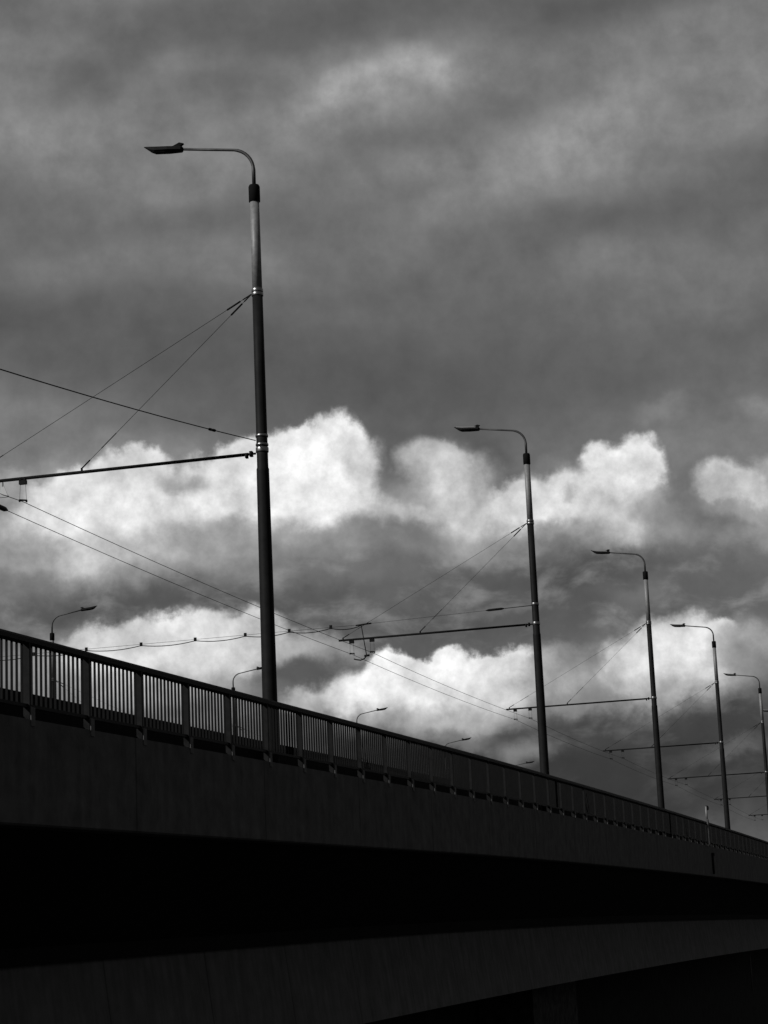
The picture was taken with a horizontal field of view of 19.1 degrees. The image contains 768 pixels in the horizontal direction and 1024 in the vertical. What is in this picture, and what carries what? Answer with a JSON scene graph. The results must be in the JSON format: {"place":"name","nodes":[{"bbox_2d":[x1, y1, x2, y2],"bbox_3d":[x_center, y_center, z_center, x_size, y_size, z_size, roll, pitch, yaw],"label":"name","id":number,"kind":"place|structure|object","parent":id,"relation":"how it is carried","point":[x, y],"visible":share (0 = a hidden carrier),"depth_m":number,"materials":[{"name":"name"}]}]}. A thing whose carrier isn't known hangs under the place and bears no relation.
{"place":"outdoors","nodes":[
{"label":"outdoors","id":0,"kind":"place"},
{"bbox_2d":[0,0,767,841],"label":"sky","id":1,"kind":"structure","parent":0,"point":[546,221],"materials":[{"name":"grey"}]},
{"label":"ground","id":2,"kind":"structure","parent":0,"visible":0},
{"bbox_2d":[0,688,767,1023],"bbox_3d":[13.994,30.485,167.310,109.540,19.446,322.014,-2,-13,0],"label":"bridge","id":3,"kind":"structure","parent":2,"relation":"on","point":[162,878],"depth_m":54.72,"materials":[{"name":"concrete"}]},
{"bbox_2d":[50,606,125,712],"bbox_3d":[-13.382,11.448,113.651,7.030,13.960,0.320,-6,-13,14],"label":"lamp mast","id":4,"kind":"object","parent":3,"relation":"on","point":[52,636],"visible":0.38,"depth_m":115.42,"materials":[{"name":"metal"}]},
{"bbox_2d":[0,142,279,762],"bbox_3d":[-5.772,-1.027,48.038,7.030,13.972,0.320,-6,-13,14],"label":"lamp mast","id":5,"kind":"object","parent":3,"relation":"on","point":[268,657],"visible":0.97,"depth_m":47.33,"materials":[{"name":"metal"}]},
{"bbox_2d":[0,369,255,440],"bbox_3d":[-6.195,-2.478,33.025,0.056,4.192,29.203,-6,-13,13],"label":"feeder cable","id":6,"kind":"object","parent":5,"relation":"attached to","point":[211,429],"visible":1,"depth_m":39.63,"materials":[{"name":"metal"}]},
{"bbox_2d":[0,505,746,817],"bbox_3d":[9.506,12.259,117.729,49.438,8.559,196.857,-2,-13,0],"label":"contact wire","id":7,"kind":"object","parent":5,"relation":"hanging from","point":[3,508],"visible":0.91,"depth_m":63.85,"materials":[{"name":"metal"}]},
{"bbox_2d":[1,494,755,817],"bbox_3d":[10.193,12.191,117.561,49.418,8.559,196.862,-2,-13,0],"label":"contact wire","id":8,"kind":"object","parent":5,"relation":"hanging from","point":[293,621],"visible":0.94,"depth_m":64.76,"materials":[{"name":"metal"}]},
{"bbox_2d":[231,666,261,735],"bbox_3d":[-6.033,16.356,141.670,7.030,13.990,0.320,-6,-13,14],"label":"lamp mast","id":9,"kind":"object","parent":3,"relation":"on","point":[257,668],"visible":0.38,"depth_m":143.51,"materials":[{"name":"metal"}]},
{"bbox_2d":[356,707,387,760],"bbox_3d":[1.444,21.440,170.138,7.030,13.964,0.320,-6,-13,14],"label":"lamp mast","id":10,"kind":"object","parent":3,"relation":"on","point":[377,709],"visible":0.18,"depth_m":172.06,"materials":[{"name":"metal"}]},
{"bbox_2d":[0,629,767,860],"bbox_3d":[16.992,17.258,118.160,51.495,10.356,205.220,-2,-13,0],"label":"railing","id":11,"kind":"object","parent":3,"relation":"on","point":[488,777],"visible":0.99,"depth_m":47.60,"materials":[{"name":"metal"}]},
{"bbox_2d":[339,425,548,811],"bbox_3d":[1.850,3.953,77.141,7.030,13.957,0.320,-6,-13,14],"label":"lamp mast","id":12,"kind":"object","parent":3,"relation":"on","point":[542,728],"visible":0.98,"depth_m":76.54,"materials":[{"name":"metal"}]},
{"bbox_2d":[3,605,530,660],"bbox_3d":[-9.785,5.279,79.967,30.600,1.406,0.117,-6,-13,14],"label":"festoon cable","id":13,"kind":"object","parent":12,"relation":"attached to","point":[329,627],"visible":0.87,"depth_m":78.49,"materials":[{"name":"metal"}]},
{"bbox_2d":[445,737,470,768],"bbox_3d":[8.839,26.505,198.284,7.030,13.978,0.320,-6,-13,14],"label":"lamp mast","id":14,"kind":"object","parent":3,"relation":"on","point":[458,740],"visible":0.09,"depth_m":200.18,"materials":[{"name":"metal"}]},
{"bbox_2d":[506,549,666,835],"bbox_3d":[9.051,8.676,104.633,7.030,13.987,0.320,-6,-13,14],"label":"lamp mast","id":15,"kind":"object","parent":3,"relation":"on","point":[659,776],"visible":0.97,"depth_m":104.03,"materials":[{"name":"metal"}]},
{"bbox_2d":[603,623,730,850],"bbox_3d":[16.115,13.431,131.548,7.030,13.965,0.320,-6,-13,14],"label":"lamp mast","id":16,"kind":"object","parent":3,"relation":"on","point":[724,789],"visible":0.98,"depth_m":130.94,"materials":[{"name":"metal"}]},
{"bbox_2d":[705,806,710,846],"bbox_3d":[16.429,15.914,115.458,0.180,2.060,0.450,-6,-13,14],"label":"marker post","id":17,"kind":"object","parent":3,"relation":"on","point":[706,808],"visible":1,"depth_m":115.36,"materials":[{"name":"metal"}]},
{"bbox_2d":[668,673,767,811],"bbox_3d":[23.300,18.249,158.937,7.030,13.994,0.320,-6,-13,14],"label":"lamp mast","id":18,"kind":"object","parent":3,"relation":"on","point":[763,736],"visible":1,"depth_m":158.76,"materials":[{"name":"metal"}]},
{"bbox_2d":[714,710,767,802],"bbox_3d":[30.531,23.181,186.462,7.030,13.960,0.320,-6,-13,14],"label":"lamp mast","id":19,"kind":"object","parent":3,"relation":"on","point":[740,783],"visible":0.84,"depth_m":186.87,"materials":[{"name":"metal"}]}
]}

